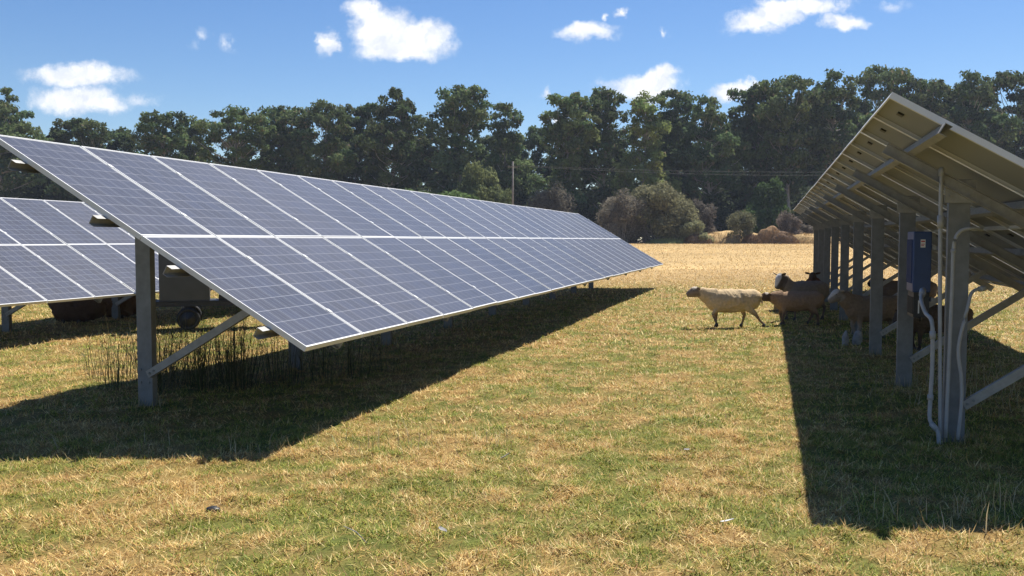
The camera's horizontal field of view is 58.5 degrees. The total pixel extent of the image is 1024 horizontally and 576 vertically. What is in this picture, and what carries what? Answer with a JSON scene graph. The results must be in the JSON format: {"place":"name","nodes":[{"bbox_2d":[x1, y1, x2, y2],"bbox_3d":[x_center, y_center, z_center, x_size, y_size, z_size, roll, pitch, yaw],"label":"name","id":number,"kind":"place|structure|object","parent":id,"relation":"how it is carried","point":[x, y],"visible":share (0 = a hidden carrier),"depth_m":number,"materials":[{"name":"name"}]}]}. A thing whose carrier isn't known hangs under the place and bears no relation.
{"place":"outdoors","nodes":[
{"label":"outdoors","id":0,"kind":"place"},
{"bbox_2d":[0,241,1023,575],"bbox_3d":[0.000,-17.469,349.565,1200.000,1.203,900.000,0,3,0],"label":"ground","id":1,"kind":"structure","parent":0,"point":[572,527],"depth_m":6.94,"materials":[{"name":"green plant"}]},
{"bbox_2d":[0,173,53,199],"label":"shrub","id":2,"kind":"object","parent":1,"relation":"on","point":[35,190],"visible":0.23,"depth_m":124.07,"materials":[{"name":"green plant"}]},
{"bbox_2d":[0,86,54,197],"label":"gum tree","id":3,"kind":"object","parent":1,"relation":"on","point":[13,126],"visible":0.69,"depth_m":116.98,"materials":[{"name":"green plant"}]},
{"bbox_2d":[41,117,103,200],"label":"gum tree","id":4,"kind":"object","parent":1,"relation":"on","point":[59,134],"visible":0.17,"depth_m":122.01,"materials":[{"name":"green plant"}]},
{"bbox_2d":[68,198,81,201],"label":"shrub","id":5,"kind":"object","parent":1,"relation":"on","point":[77,200],"visible":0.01,"depth_m":116.43,"materials":[{"name":"green plant"}]},
{"bbox_2d":[48,299,108,322],"bbox_3d":[-8.323,0.364,17.347,1.346,0.589,0.446,0,3,2],"label":"sheep","id":6,"kind":"object","parent":1,"relation":"on","point":[79,311],"visible":0.75,"depth_m":17.18},
{"bbox_2d":[43,118,113,201],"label":"gum tree","id":7,"kind":"object","parent":1,"relation":"on","point":[94,139],"visible":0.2,"depth_m":118.63,"materials":[{"name":"green plant"}]},
{"bbox_2d":[0,197,212,331],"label":"solar table","id":8,"kind":"object","parent":1,"relation":"on","point":[53,251],"visible":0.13,"depth_m":15.67,"materials":[{"name":"glass"}]},
{"bbox_2d":[91,126,143,154],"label":"gum tree","id":9,"kind":"object","parent":1,"relation":"on","point":[123,141],"visible":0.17,"depth_m":124.23,"materials":[{"name":"green plant"}]},
{"bbox_2d":[102,295,135,318],"bbox_3d":[-8.079,0.285,18.528,1.478,0.647,0.509,-1,3,-10],"label":"sheep","id":10,"kind":"object","parent":1,"relation":"on","point":[130,304],"visible":0.28,"depth_m":18.37},
{"bbox_2d":[126,109,190,159],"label":"gum tree","id":11,"kind":"object","parent":1,"relation":"on","point":[167,144],"visible":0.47,"depth_m":115.42,"materials":[{"name":"green plant"}]},
{"bbox_2d":[156,253,235,329],"bbox_3d":[-4.879,-0.052,16.277,2.859,1.485,0.940,-1,3,-17],"label":"equipment trailer","id":12,"kind":"object","parent":1,"relation":"on","point":[192,293],"visible":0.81,"depth_m":15.70,"materials":[{"name":"grey paint"}]},
{"bbox_2d":[176,115,216,162],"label":"gum tree","id":13,"kind":"object","parent":1,"relation":"on","point":[191,152],"visible":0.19,"depth_m":122.29,"materials":[{"name":"green plant"}]},
{"bbox_2d":[206,506,220,512],"bbox_3d":[-1.736,1.287,5.306,0.094,0.046,0.069,0,3,8],"label":"stone","id":14,"kind":"object","parent":1,"relation":"on","point":[212,508],"visible":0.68,"depth_m":5.28,"materials":[{"name":"grey stone"}]},
{"bbox_2d":[188,104,278,170],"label":"gum tree","id":15,"kind":"object","parent":1,"relation":"on","point":[236,142],"visible":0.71,"depth_m":115.32,"materials":[{"name":"green plant"}]},
{"bbox_2d":[73,289,420,395],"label":"tall weeds","id":16,"kind":"object","parent":1,"relation":"on","point":[202,373],"visible":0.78,"depth_m":9.72,"materials":[{"name":"green plant"}]},
{"bbox_2d":[249,105,319,173],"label":"gum tree","id":17,"kind":"object","parent":1,"relation":"on","point":[280,117],"visible":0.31,"depth_m":119.86,"materials":[{"name":"green plant"}]},
{"bbox_2d":[284,98,358,181],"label":"gum tree","id":18,"kind":"object","parent":1,"relation":"on","point":[328,145],"visible":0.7,"depth_m":115.28,"materials":[{"name":"green plant"}]},
{"bbox_2d":[0,135,662,405],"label":"solar table","id":19,"kind":"object","parent":1,"relation":"on","point":[303,263],"visible":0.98,"depth_m":9.49,"materials":[{"name":"glass"}]},
{"bbox_2d":[331,102,389,183],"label":"gum tree","id":20,"kind":"object","parent":1,"relation":"on","point":[364,114],"visible":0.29,"depth_m":123.89,"materials":[{"name":"green plant"}]},
{"bbox_2d":[350,86,437,189],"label":"gum tree","id":21,"kind":"object","parent":1,"relation":"on","point":[379,135],"visible":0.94,"depth_m":115.73,"materials":[{"name":"green plant"}]},
{"bbox_2d":[384,134,419,178],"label":"gum tree","id":22,"kind":"object","parent":1,"relation":"on","point":[397,148],"visible":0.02,"depth_m":139.84,"materials":[{"name":"green plant"}]},
{"bbox_2d":[378,175,438,191],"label":"shrub","id":23,"kind":"object","parent":1,"relation":"on","point":[418,188],"visible":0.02,"depth_m":126.25,"materials":[{"name":"green plant"}]},
{"bbox_2d":[412,129,468,191],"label":"gum tree","id":24,"kind":"object","parent":1,"relation":"on","point":[435,138],"visible":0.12,"depth_m":134.79,"materials":[{"name":"green plant"}]},
{"bbox_2d":[429,189,481,199],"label":"bush","id":25,"kind":"object","parent":1,"relation":"on","point":[460,194],"visible":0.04,"depth_m":99.11,"materials":[{"name":"green plant"}]},
{"bbox_2d":[421,84,491,193],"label":"gum tree","id":26,"kind":"object","parent":1,"relation":"on","point":[456,157],"visible":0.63,"depth_m":116.66,"materials":[{"name":"green plant"}]},
{"bbox_2d":[455,160,501,202],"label":"bush","id":27,"kind":"object","parent":1,"relation":"on","point":[471,179],"visible":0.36,"depth_m":106.08,"materials":[{"name":"green plant"}]},
{"bbox_2d":[466,134,500,168],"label":"gum tree","id":28,"kind":"object","parent":1,"relation":"on","point":[481,140],"visible":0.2,"depth_m":139.12,"materials":[{"name":"green plant"}]},
{"bbox_2d":[485,185,511,204],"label":"bush","id":29,"kind":"object","parent":1,"relation":"on","point":[505,197],"visible":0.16,"depth_m":105.89,"materials":[{"name":"green plant"}]},
{"bbox_2d":[489,133,530,168],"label":"gum tree","id":30,"kind":"object","parent":1,"relation":"on","point":[492,136],"visible":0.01,"depth_m":137.83,"materials":[{"name":"green plant"}]},
{"bbox_2d":[508,161,517,204],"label":"utility pole","id":31,"kind":"object","parent":1,"relation":"on","point":[512,182],"visible":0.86,"depth_m":98.46,"materials":[{"name":"wood"}]},
{"bbox_2d":[520,165,719,171],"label":"overhead wire","id":32,"kind":"object","parent":31,"relation":"attached to","point":[625,169],"visible":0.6,"depth_m":98.32,"materials":[{"name":"black metal"}]},
{"bbox_2d":[480,102,548,205],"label":"gum tree","id":33,"kind":"object","parent":1,"relation":"on","point":[503,143],"visible":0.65,"depth_m":120.82,"materials":[{"name":"green plant"}]},
{"bbox_2d":[514,194,532,206],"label":"shrub","id":34,"kind":"object","parent":1,"relation":"on","point":[520,198],"visible":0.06,"depth_m":119.10,"materials":[{"name":"green plant"}]},
{"bbox_2d":[529,188,538,200],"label":"shrub","id":35,"kind":"object","parent":1,"relation":"on","point":[533,191],"visible":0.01,"depth_m":125.69,"materials":[{"name":"green plant"}]},
{"bbox_2d":[517,125,555,191],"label":"gum tree","id":36,"kind":"object","parent":1,"relation":"on","point":[535,137],"visible":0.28,"depth_m":131.04,"materials":[{"name":"green plant"}]},
{"bbox_2d":[524,180,576,212],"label":"bush","id":37,"kind":"object","parent":1,"relation":"on","point":[557,200],"visible":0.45,"depth_m":107.42,"materials":[{"name":"green plant"}]},
{"bbox_2d":[542,141,585,189],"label":"gum tree","id":38,"kind":"object","parent":1,"relation":"on","point":[550,159],"visible":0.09,"depth_m":130.32,"materials":[{"name":"green plant"}]},
{"bbox_2d":[537,90,601,213],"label":"gum tree","id":39,"kind":"object","parent":1,"relation":"on","point":[578,130],"visible":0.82,"depth_m":113.77,"materials":[{"name":"green plant"}]},
{"bbox_2d":[581,212,594,219],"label":"shrub","id":40,"kind":"object","parent":1,"relation":"on","point":[588,216],"visible":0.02,"depth_m":119.75,"materials":[{"name":"green plant"}]},
{"bbox_2d":[574,187,607,215],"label":"shrub","id":41,"kind":"object","parent":1,"relation":"on","point":[582,212],"visible":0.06,"depth_m":125.14,"materials":[{"name":"green plant"}]},
{"bbox_2d":[566,86,640,215],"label":"gum tree","id":42,"kind":"object","parent":1,"relation":"on","point":[607,148],"visible":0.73,"depth_m":118.06,"materials":[{"name":"green plant"}]},
{"bbox_2d":[590,215,616,235],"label":"shrub","id":43,"kind":"object","parent":1,"relation":"on","point":[594,220],"visible":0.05,"depth_m":115.55,"materials":[{"name":"green plant"}]},
{"bbox_2d":[592,128,627,192],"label":"gum tree","id":44,"kind":"object","parent":1,"relation":"on","point":[612,174],"visible":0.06,"depth_m":140.38,"materials":[{"name":"green plant"}]},
{"bbox_2d":[590,182,651,242],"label":"shrub","id":45,"kind":"object","parent":1,"relation":"on","point":[621,193],"visible":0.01,"depth_m":127.21,"materials":[{"name":"green plant"}]},
{"bbox_2d":[595,188,653,243],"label":"bush","id":46,"kind":"object","parent":1,"relation":"on","point":[617,213],"visible":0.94,"depth_m":99.71,"materials":[{"name":"green plant"}]},
{"bbox_2d":[610,89,682,242],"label":"gum tree","id":47,"kind":"object","parent":1,"relation":"on","point":[643,110],"visible":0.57,"depth_m":115.24,"materials":[{"name":"green plant"}]},
{"bbox_2d":[639,122,661,236],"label":"gum tree","id":48,"kind":"object","parent":1,"relation":"on","point":[649,147],"visible":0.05,"depth_m":132.53,"materials":[{"name":"green plant"}]},
{"bbox_2d":[621,180,701,240],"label":"bush","id":49,"kind":"object","parent":1,"relation":"on","point":[670,211],"visible":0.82,"depth_m":99.89,"materials":[{"name":"green plant"}]},
{"bbox_2d":[645,237,684,243],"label":"mound","id":50,"kind":"object","parent":1,"relation":"on","point":[667,241],"visible":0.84,"depth_m":98.38,"materials":[{"name":"plant"}]},
{"bbox_2d":[654,114,686,172],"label":"gum tree","id":51,"kind":"object","parent":1,"relation":"on","point":[666,135],"depth_m":131.05,"materials":[{"name":"green plant"}]},
{"bbox_2d":[650,88,711,205],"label":"gum tree","id":52,"kind":"object","parent":1,"relation":"on","point":[684,99],"visible":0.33,"depth_m":120.19,"materials":[{"name":"green plant"}]},
{"bbox_2d":[678,220,714,240],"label":"bush","id":53,"kind":"object","parent":1,"relation":"on","point":[695,226],"visible":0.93,"depth_m":98.56,"materials":[{"name":"green plant"}]},
{"bbox_2d":[683,233,713,243],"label":"mound","id":54,"kind":"object","parent":1,"relation":"on","point":[692,239],"visible":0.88,"depth_m":97.72,"materials":[{"name":"plant"}]},
{"bbox_2d":[689,198,717,236],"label":"bush","id":55,"kind":"object","parent":1,"relation":"on","point":[705,212],"visible":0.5,"depth_m":102.77,"materials":[{"name":"green plant"}]},
{"bbox_2d":[660,93,755,207],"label":"gum tree","id":56,"kind":"object","parent":1,"relation":"on","point":[727,144],"visible":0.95,"depth_m":115.78,"materials":[{"name":"green plant"}]},
{"bbox_2d":[693,124,736,190],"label":"gum tree","id":57,"kind":"object","parent":1,"relation":"on","point":[719,128],"visible":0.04,"depth_m":137.67,"materials":[{"name":"green plant"}]},
{"bbox_2d":[699,206,732,231],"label":"shrub","id":58,"kind":"object","parent":1,"relation":"on","point":[721,218],"visible":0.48,"depth_m":113.24,"materials":[{"name":"green plant"}]},
{"bbox_2d":[708,232,732,243],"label":"mound","id":59,"kind":"object","parent":1,"relation":"on","point":[721,238],"visible":0.47,"depth_m":99.52,"materials":[{"name":"plant"}]},
{"bbox_2d":[686,286,765,326],"bbox_3d":[3.821,0.346,16.387,1.402,0.748,0.422,0,3,0],"label":"sheep","id":60,"kind":"object","parent":1,"relation":"on","point":[716,300],"visible":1,"depth_m":16.26},
{"bbox_2d":[710,230,756,234],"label":"mound","id":61,"kind":"object","parent":1,"relation":"on","point":[725,232],"visible":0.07,"depth_m":102.60,"materials":[{"name":"plant"}]},
{"bbox_2d":[729,234,742,243],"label":"mound","id":62,"kind":"object","parent":1,"relation":"on","point":[736,240],"visible":0.41,"depth_m":99.36,"materials":[{"name":"plant"}]},
{"bbox_2d":[714,188,766,212],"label":"shrub","id":63,"kind":"object","parent":1,"relation":"on","point":[729,201],"visible":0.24,"depth_m":123.77,"materials":[{"name":"green plant"}]},
{"bbox_2d":[726,209,756,240],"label":"bush","id":64,"kind":"object","parent":1,"relation":"on","point":[743,221],"visible":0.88,"depth_m":98.80,"materials":[{"name":"green plant"}]},
{"bbox_2d":[741,233,761,243],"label":"mound","id":65,"kind":"object","parent":1,"relation":"on","point":[751,239],"visible":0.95,"depth_m":97.50,"materials":[{"name":"soil"}]},
{"bbox_2d":[722,148,780,194],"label":"gum tree","id":66,"kind":"object","parent":1,"relation":"on","point":[733,161],"visible":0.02,"depth_m":129.00,"materials":[{"name":"green plant"}]},
{"bbox_2d":[725,81,781,210],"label":"gum tree","id":67,"kind":"object","parent":1,"relation":"on","point":[745,121],"visible":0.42,"depth_m":119.63,"materials":[{"name":"green plant"}]},
{"bbox_2d":[739,208,767,233],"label":"bush","id":68,"kind":"object","parent":1,"relation":"on","point":[759,226],"visible":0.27,"depth_m":104.88,"materials":[{"name":"green plant"}]},
{"bbox_2d":[745,176,791,228],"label":"bush","id":69,"kind":"object","parent":1,"relation":"on","point":[772,195],"visible":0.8,"depth_m":106.12,"materials":[{"name":"green plant"}]},
{"bbox_2d":[757,226,780,243],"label":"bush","id":70,"kind":"object","parent":1,"relation":"on","point":[767,234],"visible":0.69,"depth_m":98.27,"materials":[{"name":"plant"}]},
{"bbox_2d":[768,231,799,243],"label":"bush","id":71,"kind":"object","parent":1,"relation":"on","point":[784,237],"visible":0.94,"depth_m":97.23,"materials":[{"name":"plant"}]},
{"bbox_2d":[762,107,805,199],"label":"gum tree","id":72,"kind":"object","parent":1,"relation":"on","point":[783,170],"visible":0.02,"depth_m":132.69,"materials":[{"name":"green plant"}]},
{"bbox_2d":[745,74,830,209],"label":"gum tree","id":73,"kind":"object","parent":1,"relation":"on","point":[789,176],"visible":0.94,"depth_m":114.63,"materials":[{"name":"green plant"}]},
{"bbox_2d":[775,210,802,234],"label":"bush","id":74,"kind":"object","parent":1,"relation":"on","point":[787,222],"visible":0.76,"depth_m":100.43,"materials":[{"name":"brown plant"}]},
{"bbox_2d":[761,290,824,325],"bbox_3d":[5.170,0.365,16.896,1.212,0.645,0.362,0,3,4],"label":"sheep","id":75,"kind":"object","parent":1,"relation":"on","point":[811,302],"visible":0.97,"depth_m":16.78},
{"bbox_2d":[780,209,807,232],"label":"shrub","id":76,"kind":"object","parent":1,"relation":"on","point":[794,213],"visible":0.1,"depth_m":120.61,"materials":[{"name":"green plant"}]},
{"bbox_2d":[773,272,828,320],"bbox_3d":[5.717,0.163,18.015,1.337,0.954,0.484,-1,3,-25],"label":"sheep","id":77,"kind":"object","parent":1,"relation":"on","point":[784,282],"visible":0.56,"depth_m":17.81},
{"bbox_2d":[790,185,812,209],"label":"shrub","id":78,"kind":"object","parent":1,"relation":"on","point":[793,204],"visible":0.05,"depth_m":124.99,"materials":[{"name":"green plant"}]},
{"bbox_2d":[793,232,813,243],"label":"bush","id":79,"kind":"object","parent":1,"relation":"on","point":[804,238],"visible":0.41,"depth_m":98.62,"materials":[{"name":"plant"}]},
{"bbox_2d":[796,223,813,233],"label":"bush","id":80,"kind":"object","parent":1,"relation":"on","point":[809,230],"visible":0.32,"depth_m":103.53,"materials":[{"name":"green plant"}]},
{"bbox_2d":[804,272,820,280],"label":"sheep","id":81,"kind":"object","parent":1,"relation":"on","point":[812,276],"visible":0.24,"depth_m":20.63},
{"bbox_2d":[792,98,843,201],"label":"gum tree","id":82,"kind":"object","parent":1,"relation":"on","point":[810,183],"visible":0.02,"depth_m":135.56,"materials":[{"name":"green plant"}]},
{"bbox_2d":[779,67,872,181],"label":"gum tree","id":83,"kind":"object","parent":1,"relation":"on","point":[844,132],"visible":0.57,"depth_m":115.35,"materials":[{"name":"green plant"}]},
{"bbox_2d":[842,330,848,345],"bbox_3d":[5.024,0.796,13.761,0.101,0.336,0.150,2,-11,33],"label":"stone","id":84,"kind":"object","parent":1,"relation":"on","point":[845,338],"visible":0.66,"depth_m":13.72,"materials":[{"name":"grey stone"}]},
{"bbox_2d":[829,107,875,164],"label":"gum tree","id":85,"kind":"object","parent":1,"relation":"on","point":[847,109],"visible":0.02,"depth_m":133.61,"materials":[{"name":"green plant"}]},
{"bbox_2d":[852,330,862,344],"bbox_3d":[5.218,0.794,13.816,0.107,0.345,0.173,-1,15,-25],"label":"stone","id":86,"kind":"object","parent":1,"relation":"on","point":[857,338],"visible":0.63,"depth_m":13.76,"materials":[{"name":"grey stone"}]},
{"bbox_2d":[827,289,896,337],"bbox_3d":[5.688,0.422,14.579,1.356,0.824,0.410,0,3,-6],"label":"sheep","id":87,"kind":"object","parent":1,"relation":"on","point":[855,307],"visible":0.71,"depth_m":14.45},
{"bbox_2d":[851,64,936,127],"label":"gum tree","id":88,"kind":"object","parent":1,"relation":"on","point":[890,80],"visible":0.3,"depth_m":120.41,"materials":[{"name":"green plant"}]},
{"bbox_2d":[867,278,937,297],"bbox_3d":[7.974,0.186,18.646,1.391,0.841,0.475,1,3,10],"label":"sheep","id":89,"kind":"object","parent":1,"relation":"on","point":[890,288],"visible":0.22,"depth_m":18.52},
{"bbox_2d":[793,92,1023,441],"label":"solar table","id":90,"kind":"object","parent":1,"relation":"on","point":[873,191],"visible":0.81,"depth_m":9.53,"materials":[{"name":"metal"}]},
{"bbox_2d":[906,231,935,320],"bbox_3d":[4.205,-0.131,9.482,0.213,0.905,0.850,1,3,16],"label":"inverter","id":91,"kind":"object","parent":90,"relation":"attached to","point":[920,247],"visible":0.97,"depth_m":9.13,"materials":[{"name":"blue metal"}]},
{"bbox_2d":[919,288,940,444],"bbox_3d":[3.342,0.611,7.358,0.100,1.202,0.576,1,3,10],"label":"conduit","id":92,"kind":"object","parent":90,"relation":"attached to","point":[930,395],"visible":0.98,"depth_m":7.17,"materials":[{"name":"grey plastic"}]},
{"bbox_2d":[937,167,944,436],"bbox_3d":[3.353,0.116,7.150,0.077,2.110,0.047,2,4,33],"label":"conduit","id":93,"kind":"object","parent":90,"relation":"attached to","point":[940,218],"visible":1,"depth_m":7.14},
{"bbox_2d":[944,227,982,437],"bbox_3d":[3.520,0.349,7.101,0.272,1.649,0.073,0,3,-5],"label":"conduit","id":94,"kind":"object","parent":90,"relation":"attached to","point":[953,249],"visible":1,"depth_m":7.10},
{"bbox_2d":[956,285,986,439],"bbox_3d":[3.583,0.582,7.134,0.274,1.201,0.049,-1,3,-23],"label":"conduit","id":95,"kind":"object","parent":90,"relation":"attached to","point":[980,288],"visible":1,"depth_m":7.09,"materials":[{"name":"grey plastic"}]},
{"bbox_2d":[903,77,959,122],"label":"gum tree","id":96,"kind":"object","parent":1,"relation":"on","point":[939,89],"visible":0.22,"depth_m":116.98,"materials":[{"name":"green plant"}]},
{"bbox_2d":[892,304,973,350],"bbox_3d":[6.063,0.577,13.144,1.198,0.701,0.394,0,3,-2],"label":"sheep","id":97,"kind":"object","parent":1,"relation":"on","point":[921,327],"visible":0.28,"depth_m":13.01},
{"bbox_2d":[931,70,1023,150],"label":"gum tree","id":98,"kind":"object","parent":1,"relation":"on","point":[1008,128],"visible":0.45,"depth_m":114.79,"materials":[{"name":"green plant"}]},
{"bbox_2d":[967,70,1023,159],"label":"gum tree","id":99,"kind":"object","parent":1,"relation":"on","point":[1007,80],"visible":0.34,"depth_m":119.93,"materials":[{"name":"green plant"}]},
{"bbox_2d":[0,0,1023,238],"label":"sky","id":100,"kind":"structure","parent":0,"point":[111,62],"materials":[{"name":"blue"}]},
{"bbox_2d":[7,315,1023,533],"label":"tall grass","id":101,"kind":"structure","parent":0,"point":[486,434],"depth_m":7.12,"materials":[{"name":"green plant"}]}
]}

